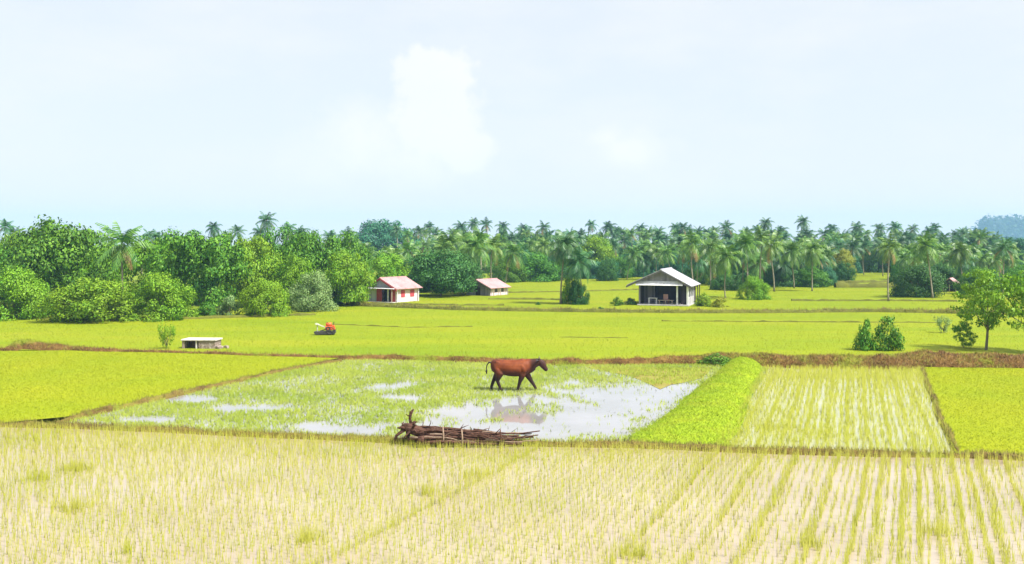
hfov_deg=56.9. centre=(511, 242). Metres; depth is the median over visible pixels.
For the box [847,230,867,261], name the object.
coconut palm
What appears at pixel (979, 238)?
coconut palm
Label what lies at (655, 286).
open house
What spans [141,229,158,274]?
coconut palm
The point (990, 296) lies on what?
young tree
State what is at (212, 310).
shrub
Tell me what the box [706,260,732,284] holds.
bush
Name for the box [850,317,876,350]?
bush
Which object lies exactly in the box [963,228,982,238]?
coconut palm
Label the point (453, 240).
coconut palm
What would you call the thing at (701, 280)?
bush
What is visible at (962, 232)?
coconut palm
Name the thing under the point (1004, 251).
coconut palm
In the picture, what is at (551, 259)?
bush
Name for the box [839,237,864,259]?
coconut palm
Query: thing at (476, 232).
coconut palm
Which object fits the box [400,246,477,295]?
broadleaf tree
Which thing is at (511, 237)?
coconut palm
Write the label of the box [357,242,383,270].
coconut palm
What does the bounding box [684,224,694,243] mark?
coconut palm
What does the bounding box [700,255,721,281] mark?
coconut palm
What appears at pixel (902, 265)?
coconut palm
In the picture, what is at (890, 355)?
dry grass
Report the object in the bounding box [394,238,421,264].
coconut palm
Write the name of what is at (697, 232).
coconut palm
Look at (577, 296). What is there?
shrub
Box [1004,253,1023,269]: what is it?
coconut palm
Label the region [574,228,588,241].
coconut palm
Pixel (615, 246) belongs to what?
coconut palm
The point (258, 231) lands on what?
coconut palm
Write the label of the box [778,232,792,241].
coconut palm
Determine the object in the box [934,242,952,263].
coconut palm
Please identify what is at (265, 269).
broadleaf tree
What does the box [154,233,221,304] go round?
broadleaf tree
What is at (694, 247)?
coconut palm
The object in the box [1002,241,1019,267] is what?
coconut palm
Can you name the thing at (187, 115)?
sky
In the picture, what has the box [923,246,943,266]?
coconut palm
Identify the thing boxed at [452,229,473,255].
coconut palm
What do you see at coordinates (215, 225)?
coconut palm
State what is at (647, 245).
coconut palm
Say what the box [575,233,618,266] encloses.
broadleaf tree
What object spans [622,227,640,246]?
coconut palm
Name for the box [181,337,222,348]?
small white shed
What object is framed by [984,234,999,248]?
coconut palm
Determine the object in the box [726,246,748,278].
coconut palm
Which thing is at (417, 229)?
coconut palm
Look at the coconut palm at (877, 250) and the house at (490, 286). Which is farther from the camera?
the coconut palm at (877, 250)
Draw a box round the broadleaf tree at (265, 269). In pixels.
[215,234,287,303]
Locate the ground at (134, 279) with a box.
[0,245,1023,422]
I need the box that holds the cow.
[485,356,547,391]
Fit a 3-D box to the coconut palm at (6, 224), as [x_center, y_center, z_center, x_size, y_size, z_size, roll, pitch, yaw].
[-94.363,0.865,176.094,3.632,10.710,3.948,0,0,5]
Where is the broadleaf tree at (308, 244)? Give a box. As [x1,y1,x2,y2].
[278,229,347,285]
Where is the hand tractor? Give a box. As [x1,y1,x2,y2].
[314,322,335,334]
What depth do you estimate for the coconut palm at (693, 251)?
152.63 m
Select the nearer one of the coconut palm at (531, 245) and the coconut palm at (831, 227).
the coconut palm at (531, 245)
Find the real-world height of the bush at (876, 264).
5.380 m
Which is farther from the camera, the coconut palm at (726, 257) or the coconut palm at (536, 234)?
the coconut palm at (536, 234)
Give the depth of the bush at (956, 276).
136.22 m
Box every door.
[377,289,381,300]
[391,289,395,301]
[475,287,479,294]
[681,286,686,304]
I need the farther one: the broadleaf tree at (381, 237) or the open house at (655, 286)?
the broadleaf tree at (381, 237)
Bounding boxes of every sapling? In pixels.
[157,322,175,348]
[933,316,952,331]
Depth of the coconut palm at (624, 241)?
196.89 m
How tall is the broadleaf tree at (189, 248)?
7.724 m
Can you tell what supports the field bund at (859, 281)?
on the rice field at (396, 342)
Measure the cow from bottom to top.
1.517 m
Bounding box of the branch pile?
[393,409,539,447]
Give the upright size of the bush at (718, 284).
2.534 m
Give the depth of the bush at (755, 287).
101.31 m
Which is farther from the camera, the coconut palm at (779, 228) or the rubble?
the coconut palm at (779, 228)
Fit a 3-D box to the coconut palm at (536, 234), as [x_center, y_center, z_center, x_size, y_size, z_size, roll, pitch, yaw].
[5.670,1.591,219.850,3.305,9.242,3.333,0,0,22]
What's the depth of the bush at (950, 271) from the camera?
121.08 m
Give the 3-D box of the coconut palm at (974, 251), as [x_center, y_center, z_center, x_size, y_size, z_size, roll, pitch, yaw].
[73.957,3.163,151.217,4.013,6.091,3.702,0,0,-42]
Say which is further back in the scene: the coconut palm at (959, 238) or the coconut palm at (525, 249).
the coconut palm at (959, 238)
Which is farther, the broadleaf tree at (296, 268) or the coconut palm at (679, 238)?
the coconut palm at (679, 238)
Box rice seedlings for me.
[0,419,1023,563]
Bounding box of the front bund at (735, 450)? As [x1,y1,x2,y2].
[0,421,1023,460]
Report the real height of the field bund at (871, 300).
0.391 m
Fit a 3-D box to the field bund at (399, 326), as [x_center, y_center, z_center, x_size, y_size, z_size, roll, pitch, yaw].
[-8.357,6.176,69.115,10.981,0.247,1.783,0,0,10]
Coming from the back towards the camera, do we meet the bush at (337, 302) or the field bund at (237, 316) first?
the bush at (337, 302)
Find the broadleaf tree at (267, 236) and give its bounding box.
[251,222,292,282]
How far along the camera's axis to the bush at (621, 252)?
190.76 m
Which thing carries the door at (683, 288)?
in the open house at (655, 286)
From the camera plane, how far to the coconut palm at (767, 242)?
117.62 m
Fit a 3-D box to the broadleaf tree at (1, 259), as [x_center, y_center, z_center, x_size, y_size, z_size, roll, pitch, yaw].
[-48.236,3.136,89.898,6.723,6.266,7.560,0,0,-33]
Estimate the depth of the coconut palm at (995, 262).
130.88 m
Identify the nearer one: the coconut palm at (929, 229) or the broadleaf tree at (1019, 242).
the broadleaf tree at (1019, 242)
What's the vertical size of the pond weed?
0.143 m
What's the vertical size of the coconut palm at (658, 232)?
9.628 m
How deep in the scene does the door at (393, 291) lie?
96.62 m
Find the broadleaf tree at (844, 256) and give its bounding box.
[827,246,856,274]
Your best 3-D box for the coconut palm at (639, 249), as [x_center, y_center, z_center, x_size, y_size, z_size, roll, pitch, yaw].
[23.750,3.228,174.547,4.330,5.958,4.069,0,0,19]
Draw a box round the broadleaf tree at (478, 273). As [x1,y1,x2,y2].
[451,253,486,293]
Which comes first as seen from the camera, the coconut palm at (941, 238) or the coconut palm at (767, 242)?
the coconut palm at (767, 242)
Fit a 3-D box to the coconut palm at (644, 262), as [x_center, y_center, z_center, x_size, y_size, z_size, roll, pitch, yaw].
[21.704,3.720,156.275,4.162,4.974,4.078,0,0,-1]
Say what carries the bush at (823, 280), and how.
on the rice field at (396, 342)
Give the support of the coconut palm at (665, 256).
on the rice field at (396, 342)
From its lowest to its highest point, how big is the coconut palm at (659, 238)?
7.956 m
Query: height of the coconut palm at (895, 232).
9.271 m
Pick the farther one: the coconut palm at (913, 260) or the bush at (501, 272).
the bush at (501, 272)
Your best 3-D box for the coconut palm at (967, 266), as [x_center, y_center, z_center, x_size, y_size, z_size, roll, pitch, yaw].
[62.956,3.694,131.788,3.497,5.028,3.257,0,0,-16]
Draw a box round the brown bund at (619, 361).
[0,340,732,364]
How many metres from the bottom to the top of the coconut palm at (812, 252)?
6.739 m
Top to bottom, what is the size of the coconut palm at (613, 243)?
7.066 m
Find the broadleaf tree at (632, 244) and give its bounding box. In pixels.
[615,237,639,253]
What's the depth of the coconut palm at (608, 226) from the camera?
223.50 m
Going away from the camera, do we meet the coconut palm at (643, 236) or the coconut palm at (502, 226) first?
the coconut palm at (643, 236)
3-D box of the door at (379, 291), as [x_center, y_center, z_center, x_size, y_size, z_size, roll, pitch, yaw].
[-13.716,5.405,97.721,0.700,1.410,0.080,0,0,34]
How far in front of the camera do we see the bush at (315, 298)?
84.15 m
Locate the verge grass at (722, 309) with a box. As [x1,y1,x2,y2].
[357,302,993,312]
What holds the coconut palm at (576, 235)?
on the ground at (134, 279)
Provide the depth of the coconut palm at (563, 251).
93.83 m
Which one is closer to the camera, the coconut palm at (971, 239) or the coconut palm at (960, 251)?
the coconut palm at (960, 251)
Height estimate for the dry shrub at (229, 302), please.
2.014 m
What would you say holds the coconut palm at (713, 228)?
on the ground at (134, 279)
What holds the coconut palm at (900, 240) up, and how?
on the ground at (134, 279)
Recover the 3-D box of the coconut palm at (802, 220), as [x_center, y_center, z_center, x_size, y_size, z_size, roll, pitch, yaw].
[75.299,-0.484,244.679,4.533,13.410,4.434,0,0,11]
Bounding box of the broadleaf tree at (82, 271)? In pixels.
[65,225,127,292]
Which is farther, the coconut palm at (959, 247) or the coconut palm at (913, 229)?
the coconut palm at (913, 229)
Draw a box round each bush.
[0,263,53,321]
[25,275,145,323]
[116,270,203,321]
[234,277,293,316]
[286,269,340,312]
[326,287,350,306]
[476,256,491,272]
[486,256,514,277]
[492,258,529,282]
[505,250,561,281]
[545,255,555,265]
[545,261,574,280]
[574,260,605,278]
[589,260,622,277]
[595,256,618,280]
[614,255,633,277]
[618,246,629,254]
[631,261,646,276]
[636,257,681,276]
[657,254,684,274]
[675,262,690,275]
[683,259,709,276]
[689,263,707,283]
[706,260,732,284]
[708,272,745,290]
[727,263,745,282]
[735,274,770,299]
[741,268,763,283]
[761,265,804,286]
[795,265,833,287]
[817,265,837,285]
[835,254,862,272]
[835,260,857,280]
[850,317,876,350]
[853,246,886,272]
[865,254,891,272]
[870,315,904,351]
[886,263,949,297]
[889,260,906,282]
[914,263,957,290]
[944,265,959,280]
[949,265,1001,294]
[951,320,977,347]
[998,264,1023,291]
[1004,247,1023,262]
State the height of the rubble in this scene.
0.151 m
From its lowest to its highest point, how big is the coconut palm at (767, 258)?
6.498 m
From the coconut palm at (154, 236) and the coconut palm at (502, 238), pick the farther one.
the coconut palm at (502, 238)
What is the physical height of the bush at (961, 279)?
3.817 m
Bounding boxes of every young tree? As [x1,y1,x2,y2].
[950,268,1023,349]
[991,270,1023,330]
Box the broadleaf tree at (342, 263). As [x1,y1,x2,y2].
[319,249,376,304]
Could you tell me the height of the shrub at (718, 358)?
0.682 m
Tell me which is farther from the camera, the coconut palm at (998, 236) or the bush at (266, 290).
the coconut palm at (998, 236)
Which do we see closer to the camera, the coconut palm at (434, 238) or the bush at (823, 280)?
the bush at (823, 280)
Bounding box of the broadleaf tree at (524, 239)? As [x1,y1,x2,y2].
[513,234,545,253]
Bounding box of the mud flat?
[585,366,708,388]
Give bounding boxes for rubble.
[215,345,228,348]
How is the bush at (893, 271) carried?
on the rice field at (396, 342)
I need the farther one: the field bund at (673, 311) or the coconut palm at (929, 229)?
the coconut palm at (929, 229)
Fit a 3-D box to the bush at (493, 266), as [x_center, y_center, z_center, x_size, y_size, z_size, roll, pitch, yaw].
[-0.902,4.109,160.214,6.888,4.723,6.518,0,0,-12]
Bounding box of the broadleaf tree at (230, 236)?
[216,229,241,283]
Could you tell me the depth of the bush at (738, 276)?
138.30 m
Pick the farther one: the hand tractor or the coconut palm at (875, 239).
the coconut palm at (875, 239)
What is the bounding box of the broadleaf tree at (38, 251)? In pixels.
[0,214,117,307]
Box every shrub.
[197,301,216,315]
[216,294,239,314]
[348,294,365,305]
[561,272,575,303]
[568,279,590,304]
[610,296,623,305]
[626,298,636,304]
[693,292,710,306]
[696,353,731,366]
[710,297,729,307]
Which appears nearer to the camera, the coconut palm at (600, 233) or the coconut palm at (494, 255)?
the coconut palm at (494, 255)
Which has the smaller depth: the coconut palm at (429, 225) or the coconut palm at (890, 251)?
the coconut palm at (890, 251)
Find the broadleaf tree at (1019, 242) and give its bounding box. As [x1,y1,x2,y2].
[1003,236,1023,260]
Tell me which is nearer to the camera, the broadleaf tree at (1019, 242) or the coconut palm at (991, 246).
the coconut palm at (991, 246)
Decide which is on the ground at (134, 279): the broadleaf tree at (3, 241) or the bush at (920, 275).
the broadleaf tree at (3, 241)
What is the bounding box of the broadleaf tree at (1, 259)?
[0,245,15,304]
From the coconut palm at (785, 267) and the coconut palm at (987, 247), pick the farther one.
the coconut palm at (987, 247)
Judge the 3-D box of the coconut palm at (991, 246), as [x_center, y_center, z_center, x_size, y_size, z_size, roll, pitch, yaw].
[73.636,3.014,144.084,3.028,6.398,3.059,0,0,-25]
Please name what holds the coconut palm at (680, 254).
on the rice field at (396, 342)
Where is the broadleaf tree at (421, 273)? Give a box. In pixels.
[409,263,433,289]
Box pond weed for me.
[52,358,767,445]
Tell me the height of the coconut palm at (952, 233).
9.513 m
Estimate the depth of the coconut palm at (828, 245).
151.84 m
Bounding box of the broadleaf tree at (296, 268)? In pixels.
[274,251,318,304]
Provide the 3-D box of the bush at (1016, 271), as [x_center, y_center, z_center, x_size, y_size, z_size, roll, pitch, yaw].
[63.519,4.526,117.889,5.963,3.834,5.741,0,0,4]
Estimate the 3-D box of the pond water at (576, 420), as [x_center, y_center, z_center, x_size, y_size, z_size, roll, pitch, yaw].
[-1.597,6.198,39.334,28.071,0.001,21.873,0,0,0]
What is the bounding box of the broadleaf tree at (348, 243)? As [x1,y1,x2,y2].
[323,227,375,279]
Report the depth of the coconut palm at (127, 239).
81.77 m
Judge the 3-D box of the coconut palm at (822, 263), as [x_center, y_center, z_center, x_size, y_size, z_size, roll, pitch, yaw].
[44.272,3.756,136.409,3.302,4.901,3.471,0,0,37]
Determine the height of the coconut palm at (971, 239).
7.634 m
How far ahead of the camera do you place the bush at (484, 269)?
193.44 m
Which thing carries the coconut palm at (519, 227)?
on the ground at (134, 279)
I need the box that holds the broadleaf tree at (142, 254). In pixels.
[113,236,190,300]
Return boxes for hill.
[983,226,1023,243]
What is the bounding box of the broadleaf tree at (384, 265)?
[371,250,411,280]
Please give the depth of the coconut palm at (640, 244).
196.72 m
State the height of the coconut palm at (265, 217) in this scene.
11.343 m
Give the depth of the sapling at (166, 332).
54.52 m
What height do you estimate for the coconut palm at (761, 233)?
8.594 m
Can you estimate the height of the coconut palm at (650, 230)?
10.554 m
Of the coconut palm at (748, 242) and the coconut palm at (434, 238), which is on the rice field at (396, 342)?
the coconut palm at (748, 242)
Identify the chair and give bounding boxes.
[663,294,669,299]
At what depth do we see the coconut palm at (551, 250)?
180.38 m
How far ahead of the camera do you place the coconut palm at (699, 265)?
129.63 m
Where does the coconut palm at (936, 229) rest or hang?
on the ground at (134, 279)
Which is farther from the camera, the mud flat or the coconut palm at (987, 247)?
the coconut palm at (987, 247)
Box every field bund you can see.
[0,313,315,320]
[54,359,340,422]
[334,324,472,327]
[357,303,1005,314]
[372,302,503,305]
[488,297,567,299]
[507,288,637,292]
[570,336,627,337]
[662,320,935,322]
[791,299,956,301]
[834,282,895,287]
[837,280,886,282]
[922,371,959,452]
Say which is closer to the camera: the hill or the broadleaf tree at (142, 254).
the broadleaf tree at (142, 254)
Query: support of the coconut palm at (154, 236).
on the ground at (134, 279)
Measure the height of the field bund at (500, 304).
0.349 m
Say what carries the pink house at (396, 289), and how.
on the rice field at (396, 342)
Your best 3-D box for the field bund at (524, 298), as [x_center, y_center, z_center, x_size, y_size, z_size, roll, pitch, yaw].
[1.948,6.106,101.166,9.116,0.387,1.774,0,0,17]
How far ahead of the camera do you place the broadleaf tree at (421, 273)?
115.00 m
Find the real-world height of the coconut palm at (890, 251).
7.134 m
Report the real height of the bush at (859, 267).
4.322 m
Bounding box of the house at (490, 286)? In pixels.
[466,278,510,295]
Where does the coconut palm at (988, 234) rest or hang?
on the ground at (134, 279)
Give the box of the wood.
[971,213,1023,238]
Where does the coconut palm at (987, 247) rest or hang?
on the rice field at (396, 342)
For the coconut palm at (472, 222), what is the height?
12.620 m
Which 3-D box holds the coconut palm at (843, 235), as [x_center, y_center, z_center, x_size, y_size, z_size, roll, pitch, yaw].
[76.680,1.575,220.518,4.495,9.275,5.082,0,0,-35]
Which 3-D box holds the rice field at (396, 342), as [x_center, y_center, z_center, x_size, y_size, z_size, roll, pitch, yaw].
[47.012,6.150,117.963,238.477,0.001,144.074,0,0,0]
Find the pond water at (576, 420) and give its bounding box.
[67,360,764,442]
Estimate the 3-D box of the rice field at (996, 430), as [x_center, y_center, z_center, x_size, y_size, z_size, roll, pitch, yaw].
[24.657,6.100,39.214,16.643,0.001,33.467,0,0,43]
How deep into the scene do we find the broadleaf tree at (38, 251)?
84.32 m
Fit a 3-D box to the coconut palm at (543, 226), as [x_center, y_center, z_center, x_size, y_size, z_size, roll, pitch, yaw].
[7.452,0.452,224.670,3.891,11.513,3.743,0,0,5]
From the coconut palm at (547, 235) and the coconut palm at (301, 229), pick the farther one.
the coconut palm at (547, 235)
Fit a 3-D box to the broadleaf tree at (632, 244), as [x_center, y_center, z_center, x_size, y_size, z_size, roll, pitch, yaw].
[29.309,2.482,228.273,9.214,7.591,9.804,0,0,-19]
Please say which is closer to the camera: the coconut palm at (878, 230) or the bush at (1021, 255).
the bush at (1021, 255)
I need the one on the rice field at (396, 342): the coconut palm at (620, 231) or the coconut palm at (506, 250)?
the coconut palm at (506, 250)
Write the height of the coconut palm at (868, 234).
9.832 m
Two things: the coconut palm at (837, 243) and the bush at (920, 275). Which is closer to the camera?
the bush at (920, 275)
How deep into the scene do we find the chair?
92.55 m
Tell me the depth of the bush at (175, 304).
74.86 m
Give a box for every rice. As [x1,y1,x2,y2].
[717,363,953,452]
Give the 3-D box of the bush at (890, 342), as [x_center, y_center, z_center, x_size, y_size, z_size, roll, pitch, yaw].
[21.410,5.248,53.889,2.011,2.211,1.638,0,0,-4]
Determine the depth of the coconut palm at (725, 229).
216.55 m
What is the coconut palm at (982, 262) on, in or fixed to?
on the rice field at (396, 342)
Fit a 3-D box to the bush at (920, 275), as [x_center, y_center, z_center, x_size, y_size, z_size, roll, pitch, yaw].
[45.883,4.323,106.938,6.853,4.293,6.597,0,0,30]
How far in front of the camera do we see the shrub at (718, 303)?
89.37 m
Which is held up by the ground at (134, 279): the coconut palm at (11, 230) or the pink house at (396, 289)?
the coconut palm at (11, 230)
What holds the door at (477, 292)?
in the house at (490, 286)
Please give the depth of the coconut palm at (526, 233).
209.79 m
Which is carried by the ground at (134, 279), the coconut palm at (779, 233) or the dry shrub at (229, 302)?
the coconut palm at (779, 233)
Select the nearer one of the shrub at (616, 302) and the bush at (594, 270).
the shrub at (616, 302)
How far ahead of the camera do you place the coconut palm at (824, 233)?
215.10 m
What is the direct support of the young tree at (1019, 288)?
on the rice field at (396, 342)
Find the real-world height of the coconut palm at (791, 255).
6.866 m
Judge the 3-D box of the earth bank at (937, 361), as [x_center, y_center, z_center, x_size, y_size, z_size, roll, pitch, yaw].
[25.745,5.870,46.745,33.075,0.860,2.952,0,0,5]
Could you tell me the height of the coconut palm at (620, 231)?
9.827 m
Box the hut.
[943,277,959,291]
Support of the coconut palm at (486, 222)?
on the ground at (134, 279)
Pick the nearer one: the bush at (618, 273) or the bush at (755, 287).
the bush at (755, 287)
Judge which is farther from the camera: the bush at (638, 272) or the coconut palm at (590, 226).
the coconut palm at (590, 226)
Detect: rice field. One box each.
[0,350,335,421]
[924,367,1023,453]
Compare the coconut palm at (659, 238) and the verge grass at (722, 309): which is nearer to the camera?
the verge grass at (722, 309)
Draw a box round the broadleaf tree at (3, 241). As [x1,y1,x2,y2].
[0,230,26,259]
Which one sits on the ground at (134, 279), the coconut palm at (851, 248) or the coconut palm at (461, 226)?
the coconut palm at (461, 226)
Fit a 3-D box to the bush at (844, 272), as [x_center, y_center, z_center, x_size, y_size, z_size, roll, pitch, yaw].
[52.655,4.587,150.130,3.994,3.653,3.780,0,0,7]
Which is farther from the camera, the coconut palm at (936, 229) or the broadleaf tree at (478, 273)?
the coconut palm at (936, 229)
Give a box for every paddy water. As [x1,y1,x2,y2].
[0,427,1023,563]
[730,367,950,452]
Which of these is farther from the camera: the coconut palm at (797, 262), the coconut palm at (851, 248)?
the coconut palm at (851, 248)
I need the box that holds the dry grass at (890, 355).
[1,338,1023,367]
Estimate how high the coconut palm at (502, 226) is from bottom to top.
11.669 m
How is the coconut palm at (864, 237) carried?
on the ground at (134, 279)
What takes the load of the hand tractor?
on the rice field at (396, 342)
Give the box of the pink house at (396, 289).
[365,276,422,302]
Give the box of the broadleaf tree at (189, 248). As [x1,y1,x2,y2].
[144,226,252,309]
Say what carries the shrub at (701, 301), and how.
on the rice field at (396, 342)
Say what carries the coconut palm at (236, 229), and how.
on the ground at (134, 279)
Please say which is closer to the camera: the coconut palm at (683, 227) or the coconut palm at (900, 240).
the coconut palm at (900, 240)
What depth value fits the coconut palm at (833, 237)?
194.06 m
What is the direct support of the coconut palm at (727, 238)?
on the ground at (134, 279)
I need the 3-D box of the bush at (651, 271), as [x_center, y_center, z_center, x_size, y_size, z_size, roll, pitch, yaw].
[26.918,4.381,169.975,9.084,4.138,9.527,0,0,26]
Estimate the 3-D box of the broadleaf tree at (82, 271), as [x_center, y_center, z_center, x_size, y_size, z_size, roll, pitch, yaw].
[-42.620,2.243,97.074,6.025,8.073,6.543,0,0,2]
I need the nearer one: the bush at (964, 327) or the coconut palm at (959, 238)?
the bush at (964, 327)
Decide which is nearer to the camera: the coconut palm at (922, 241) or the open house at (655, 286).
the open house at (655, 286)
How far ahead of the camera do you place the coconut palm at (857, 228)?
224.62 m
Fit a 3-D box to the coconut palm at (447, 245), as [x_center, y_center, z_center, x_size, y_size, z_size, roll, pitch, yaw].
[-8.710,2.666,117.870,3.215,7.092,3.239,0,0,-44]
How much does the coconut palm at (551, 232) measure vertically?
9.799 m
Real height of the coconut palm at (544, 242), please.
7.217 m
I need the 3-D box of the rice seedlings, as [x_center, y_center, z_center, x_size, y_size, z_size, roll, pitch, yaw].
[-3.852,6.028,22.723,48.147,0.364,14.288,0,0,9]
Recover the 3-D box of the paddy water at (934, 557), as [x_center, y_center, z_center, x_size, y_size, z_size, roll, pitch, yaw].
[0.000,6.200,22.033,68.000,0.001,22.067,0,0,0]
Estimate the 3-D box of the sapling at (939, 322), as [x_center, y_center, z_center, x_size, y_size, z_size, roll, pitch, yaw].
[29.273,5.606,64.097,1.043,1.370,1.102,0,0,-27]
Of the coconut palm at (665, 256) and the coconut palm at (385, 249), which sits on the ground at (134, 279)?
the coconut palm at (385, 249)
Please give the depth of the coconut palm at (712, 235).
222.02 m
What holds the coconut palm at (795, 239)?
on the ground at (134, 279)
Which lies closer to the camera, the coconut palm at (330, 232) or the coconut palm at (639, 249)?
the coconut palm at (639, 249)
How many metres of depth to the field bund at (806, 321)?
72.75 m
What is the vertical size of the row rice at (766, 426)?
0.286 m
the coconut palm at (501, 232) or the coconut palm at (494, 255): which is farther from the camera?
the coconut palm at (501, 232)
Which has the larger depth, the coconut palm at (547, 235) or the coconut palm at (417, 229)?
the coconut palm at (417, 229)
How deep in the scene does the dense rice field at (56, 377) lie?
43.26 m
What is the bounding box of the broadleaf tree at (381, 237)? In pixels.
[350,219,421,257]
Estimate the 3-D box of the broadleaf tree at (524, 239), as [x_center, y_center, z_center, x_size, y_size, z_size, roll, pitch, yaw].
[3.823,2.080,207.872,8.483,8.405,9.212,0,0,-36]
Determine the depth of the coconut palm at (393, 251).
120.95 m
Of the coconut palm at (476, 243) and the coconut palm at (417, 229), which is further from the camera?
the coconut palm at (417, 229)
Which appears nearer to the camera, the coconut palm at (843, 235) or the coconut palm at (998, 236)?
the coconut palm at (843, 235)
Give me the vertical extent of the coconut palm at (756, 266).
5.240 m
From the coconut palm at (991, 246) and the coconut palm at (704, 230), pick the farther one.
the coconut palm at (704, 230)
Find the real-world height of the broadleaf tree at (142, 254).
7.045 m
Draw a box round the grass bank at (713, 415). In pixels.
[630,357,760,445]
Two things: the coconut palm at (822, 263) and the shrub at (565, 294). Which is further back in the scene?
the coconut palm at (822, 263)
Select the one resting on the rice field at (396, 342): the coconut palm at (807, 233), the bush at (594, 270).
the bush at (594, 270)
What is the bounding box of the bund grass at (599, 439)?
[0,358,1023,459]
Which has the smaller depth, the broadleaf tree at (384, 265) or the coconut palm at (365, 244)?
the broadleaf tree at (384, 265)
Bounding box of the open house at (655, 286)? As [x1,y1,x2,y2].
[626,267,699,305]
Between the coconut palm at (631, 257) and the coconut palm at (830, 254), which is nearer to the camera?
the coconut palm at (830, 254)
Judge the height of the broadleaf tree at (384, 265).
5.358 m
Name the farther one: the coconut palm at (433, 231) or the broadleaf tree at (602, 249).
the coconut palm at (433, 231)
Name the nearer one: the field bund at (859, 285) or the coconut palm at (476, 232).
the field bund at (859, 285)
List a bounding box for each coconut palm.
[0,218,16,238]
[2,226,22,237]
[94,220,155,290]
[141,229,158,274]
[151,229,163,242]
[205,221,222,237]
[229,224,247,239]
[249,223,268,238]
[255,211,278,232]
[279,222,297,240]
[292,225,308,235]
[321,229,339,242]
[338,227,357,240]
[354,238,369,255]
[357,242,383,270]
[376,245,403,260]
[386,247,406,262]
[390,224,402,246]
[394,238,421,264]
[400,229,413,258]
[411,225,425,252]
[417,237,434,252]
[418,228,429,249]
[424,221,436,236]
[426,227,442,242]
[428,233,438,248]
[431,230,466,254]
[432,235,456,254]
[445,227,461,245]
[452,220,470,236]
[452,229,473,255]
[457,232,495,266]
[464,226,492,268]
[466,217,480,230]
[479,233,507,277]
[480,217,492,240]
[491,231,508,249]
[494,221,509,233]
[495,229,507,236]
[499,244,515,260]
[502,240,529,282]
[504,231,519,243]
[514,223,531,238]
[518,246,531,257]
[520,228,534,239]
[523,236,536,252]
[529,229,542,239]
[534,237,553,255]
[536,220,550,234]
[537,232,553,245]
[539,228,555,239]
[543,229,585,303]
[546,240,562,259]
[562,246,597,292]
[572,231,586,244]
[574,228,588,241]
[585,220,597,235]
[595,229,611,238]
[600,221,616,237]
[607,236,621,253]
[608,238,623,256]
[611,226,619,238]
[614,227,629,250]
[615,233,634,248]
[621,245,645,279]
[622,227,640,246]
[632,244,646,259]
[633,223,648,237]
[633,250,655,276]
[635,230,651,243]
[635,238,648,250]
[640,239,663,258]
[641,226,653,240]
[643,243,663,268]
[649,227,664,240]
[652,234,665,246]
[654,241,678,275]
[658,233,672,252]
[664,243,683,256]
[668,227,683,242]
[669,222,681,236]
[670,232,687,245]
[673,242,689,273]
[676,222,690,234]
[676,230,706,278]
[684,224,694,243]
[684,251,708,286]
[685,243,706,264]
[692,230,706,242]
[694,226,705,237]
[697,232,722,285]
[699,227,711,238]
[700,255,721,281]
[703,230,718,239]
[709,226,720,237]
[709,243,746,297]
[718,220,736,241]
[718,232,733,243]
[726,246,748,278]
[730,230,764,297]
[732,250,752,269]
[738,228,753,235]
[743,249,769,279]
[747,225,770,281]
[756,232,784,291]
[757,217,774,235]
[760,246,779,266]
[772,251,792,285]
[773,229,783,240]
[774,225,788,238]
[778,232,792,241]
[778,238,803,287]
[788,247,804,270]
[792,234,801,242]
[794,215,811,233]
[795,238,830,290]
[796,226,817,239]
[800,243,826,266]
[807,237,827,245]
[807,254,830,272]
[816,227,832,240]
[818,245,838,269]
[820,241,841,265]
[822,232,842,247]
[824,224,839,233]
[828,238,847,250]
[831,229,848,247]
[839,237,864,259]
[845,234,862,247]
[847,221,864,237]
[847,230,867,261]
[854,237,872,274]
[858,236,873,271]
[862,230,874,240]
[868,239,890,275]
[871,235,882,246]
[872,222,885,236]
[872,233,904,300]
[886,221,903,236]
[889,229,902,241]
[894,233,910,245]
[896,250,913,276]
[898,244,927,270]
[900,232,915,248]
[905,223,919,234]
[906,231,943,297]
[922,226,938,238]
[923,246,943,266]
[930,223,942,235]
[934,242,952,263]
[935,235,949,244]
[936,250,957,275]
[945,240,975,282]
[945,244,974,261]
[946,229,960,242]
[951,255,978,274]
[952,234,969,243]
[955,229,968,241]
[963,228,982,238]
[963,237,976,245]
[966,243,986,263]
[970,230,989,248]
[971,249,995,269]
[975,244,989,253]
[979,227,994,245]
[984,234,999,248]
[984,251,1009,283]
[985,241,1002,263]
[989,231,1002,240]
[991,237,1017,293]
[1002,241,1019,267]
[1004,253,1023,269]
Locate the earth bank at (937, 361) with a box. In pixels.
[720,351,1023,369]
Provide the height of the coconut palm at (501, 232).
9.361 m
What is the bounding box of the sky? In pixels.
[0,0,1023,244]
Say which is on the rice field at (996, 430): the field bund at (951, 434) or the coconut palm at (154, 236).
the field bund at (951, 434)
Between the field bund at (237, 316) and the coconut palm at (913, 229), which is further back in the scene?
the coconut palm at (913, 229)

